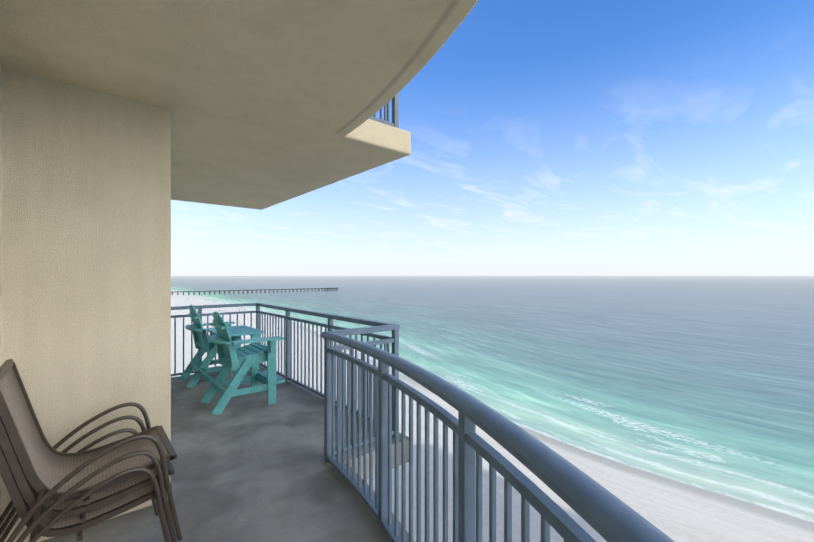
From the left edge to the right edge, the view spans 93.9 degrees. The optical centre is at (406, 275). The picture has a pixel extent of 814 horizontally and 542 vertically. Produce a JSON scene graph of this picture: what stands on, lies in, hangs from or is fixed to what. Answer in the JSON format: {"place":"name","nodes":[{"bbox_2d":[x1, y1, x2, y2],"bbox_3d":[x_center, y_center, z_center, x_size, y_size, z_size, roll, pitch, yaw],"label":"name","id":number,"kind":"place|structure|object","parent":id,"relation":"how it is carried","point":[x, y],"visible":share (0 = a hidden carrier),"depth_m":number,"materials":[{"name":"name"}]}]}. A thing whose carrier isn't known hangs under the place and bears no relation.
{"place":"outdoors","nodes":[
{"label":"outdoors","id":0,"kind":"place"},
{"bbox_2d":[171,276,813,522],"bbox_3d":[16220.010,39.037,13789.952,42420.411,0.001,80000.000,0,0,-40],"label":"sea water","id":1,"kind":"structure","parent":0,"point":[705,382],"depth_m":190.26,"materials":[{"name":"teal liquid"}]},
{"bbox_2d":[171,291,813,541],"bbox_3d":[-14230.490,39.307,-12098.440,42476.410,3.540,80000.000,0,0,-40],"label":"beach sand","id":2,"kind":"structure","parent":0,"point":[676,511],"depth_m":67.25,"materials":[{"name":"white sand"}]},
{"bbox_2d":[0,65,170,541],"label":"wall","id":3,"kind":"structure","parent":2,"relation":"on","point":[85,255],"depth_m":2.32,"materials":[{"name":"paint"}]},
{"bbox_2d":[41,366,414,541],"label":"balcony floor","id":4,"kind":"structure","parent":3,"relation":"attached to","point":[253,467],"depth_m":2.88,"materials":[{"name":"grey concrete"}]},
{"bbox_2d":[0,359,182,541],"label":"chair frames","id":5,"kind":"structure","parent":4,"relation":"on","point":[11,444],"depth_m":1.80,"materials":[{"name":"brown metal"}]},
{"bbox_2d":[0,367,168,527],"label":"stacked patio chair slings","id":6,"kind":"object","parent":5,"relation":"attached to","point":[52,469],"visible":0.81,"depth_m":1.92,"materials":[{"name":"fabric"}]},
{"bbox_2d":[179,304,284,414],"bbox_3d":[-2.434,0.989,5.129,0.813,1.147,2.105,0,0,-40],"label":"patio table set","id":7,"kind":"object","parent":4,"relation":"on","point":[224,340],"visible":1,"depth_m":4.62,"materials":[{"name":"teal wood"}]},
{"bbox_2d":[0,0,478,209],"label":"balcony slab","id":8,"kind":"structure","parent":3,"relation":"attached to","point":[268,103],"depth_m":2.11,"materials":[{"name":"paint"}]},
{"bbox_2d":[369,93,398,127],"bbox_3d":[-0.846,-1.899,2.785,2.212,1.073,8.060,0,0,-34],"label":"balcony railing","id":9,"kind":"object","parent":8,"relation":"on","point":[395,111],"visible":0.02,"depth_m":3.59,"materials":[{"name":"metal"}]},
{"bbox_2d":[171,303,674,541],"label":"balcony railing","id":10,"kind":"object","parent":3,"relation":"attached to","point":[605,514],"visible":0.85,"depth_m":1.82,"materials":[{"name":"grey metal"}]},
{"bbox_2d":[171,288,338,294],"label":"fishing pier","id":11,"kind":"structure","parent":2,"relation":"on","point":[327,289],"depth_m":832.37,"materials":[{"name":"concrete"}]},
{"bbox_2d":[171,0,813,275],"label":"sky","id":12,"kind":"structure","parent":0,"point":[549,137],"materials":[{"name":"blue"}]}
]}

